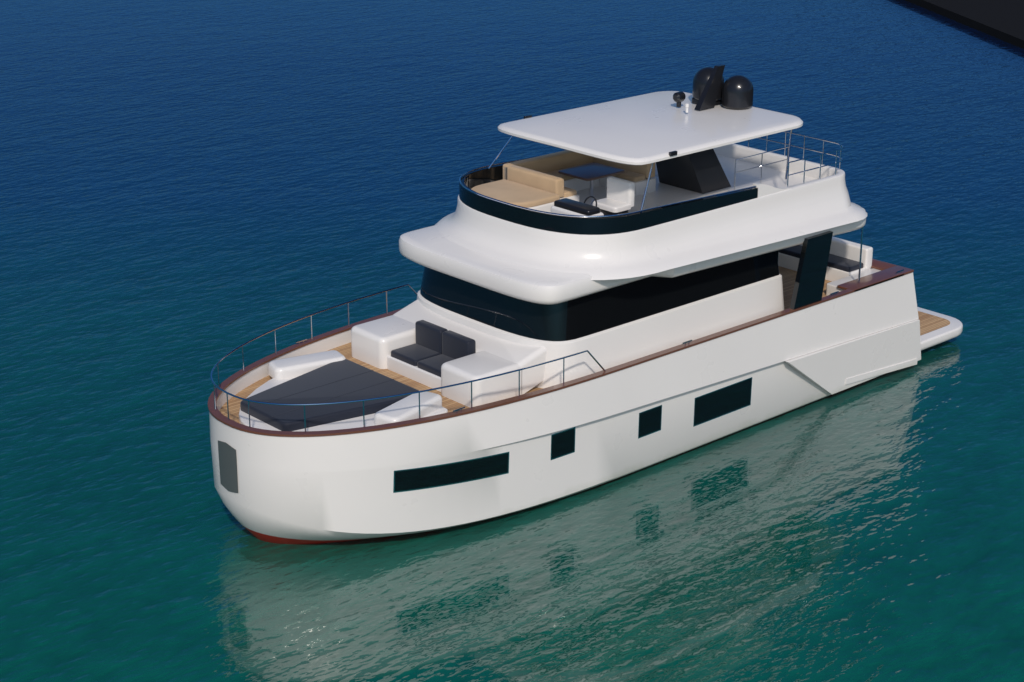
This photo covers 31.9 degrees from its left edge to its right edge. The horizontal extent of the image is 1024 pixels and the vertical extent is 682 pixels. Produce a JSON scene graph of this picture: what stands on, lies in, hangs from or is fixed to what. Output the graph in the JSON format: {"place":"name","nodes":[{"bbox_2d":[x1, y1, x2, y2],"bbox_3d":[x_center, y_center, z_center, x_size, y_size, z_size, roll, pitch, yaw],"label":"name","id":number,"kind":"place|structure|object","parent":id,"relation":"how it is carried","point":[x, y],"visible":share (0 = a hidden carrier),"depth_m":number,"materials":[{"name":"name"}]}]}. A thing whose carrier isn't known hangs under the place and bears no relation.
{"place":"outdoors","nodes":[
{"label":"outdoors","id":0,"kind":"place"},
{"bbox_2d":[0,0,1023,681],"bbox_3d":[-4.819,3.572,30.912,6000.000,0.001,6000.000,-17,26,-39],"label":"sea water","id":1,"kind":"structure","parent":0,"point":[192,192],"depth_m":39.96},
{"bbox_2d":[209,266,920,543],"bbox_3d":[1.178,1.034,35.734,16.162,3.170,5.556,-17,26,-39],"label":"yacht hull","id":2,"kind":"object","parent":1,"relation":"on","point":[486,464],"visible":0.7,"depth_m":32.09,"materials":[{"name":"white plastic"}]},
{"bbox_2d":[239,299,546,430],"bbox_3d":[-2.210,0.383,32.251,6.180,1.043,3.758,-17,26,-39],"label":"furniture","id":3,"kind":"object","parent":2,"relation":"on","point":[417,341],"visible":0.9,"depth_m":32.01,"materials":[{"name":"white plastic"}]},
{"bbox_2d":[210,131,863,432],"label":"railings","id":4,"kind":"object","parent":2,"relation":"on","point":[471,381],"visible":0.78,"depth_m":32.52,"materials":[{"name":"silver metal"}]},
{"bbox_2d":[208,259,913,436],"bbox_3d":[0.978,-0.392,35.024,15.640,0.084,5.280,-17,26,-39],"label":"cap rail","id":5,"kind":"object","parent":2,"relation":"on","point":[888,271],"visible":0.64,"depth_m":32.57,"materials":[{"name":"brown wood"}]},
{"bbox_2d":[295,103,903,412],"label":"deck fittings","id":6,"kind":"object","parent":2,"relation":"on","point":[672,153],"visible":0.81,"depth_m":33.74,"materials":[{"name":"silver metal"}]},
{"bbox_2d":[399,144,866,387],"bbox_3d":[2.464,-1.816,35.929,9.200,2.687,5.440,-17,26,-39],"label":"superstructure","id":7,"kind":"object","parent":2,"relation":"on","point":[606,301],"visible":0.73,"depth_m":33.51,"materials":[{"name":"white plastic"}]},
{"bbox_2d":[471,150,655,215],"bbox_3d":[1.405,-2.999,34.842,4.000,0.860,3.500,-17,26,-39],"label":"flybridge seating","id":8,"kind":"object","parent":7,"relation":"on","point":[555,182],"visible":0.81,"depth_m":35.01,"materials":[{"name":"beige fabric"}]},
{"bbox_2d":[459,156,789,234],"bbox_3d":[1.904,-3.067,34.938,5.667,0.352,4.380,-17,26,-39],"label":"fly coaming","id":9,"kind":"object","parent":7,"relation":"on","point":[580,224],"visible":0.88,"depth_m":33.08,"materials":[{"name":"black glass"}]},
{"bbox_2d":[488,91,802,209],"bbox_3d":[2.724,-3.617,35.523,5.200,1.555,4.376,-17,26,-39],"label":"hardtop","id":10,"kind":"object","parent":7,"relation":"on","point":[652,128],"visible":0.93,"depth_m":35.12,"materials":[{"name":"white plastic"}]},
{"bbox_2d":[673,64,753,109],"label":"radar domes","id":11,"kind":"structure","parent":10,"relation":"on","point":[711,88],"depth_m":36.25,"materials":[{"name":"black plastic"}]},
{"bbox_2d":[776,231,880,309],"bbox_3d":[5.154,-2.192,38.370,3.600,1.709,5.220,-17,26,-39],"label":"aft cockpit seating","id":12,"kind":"object","parent":2,"relation":"on","point":[815,262],"visible":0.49,"depth_m":37.31,"materials":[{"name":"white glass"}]},
{"bbox_2d":[917,307,962,350],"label":"swim platform","id":13,"kind":"structure","parent":2,"relation":"attached to","point":[936,328],"depth_m":40.33,"materials":[{"name":"white plastic"}]},
{"bbox_2d":[905,0,1023,48],"bbox_3d":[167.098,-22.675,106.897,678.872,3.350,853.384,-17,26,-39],"label":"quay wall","id":14,"kind":"structure","parent":1,"relation":"in","point":[1003,20],"depth_m":79.74,"materials":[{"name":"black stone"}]}
]}

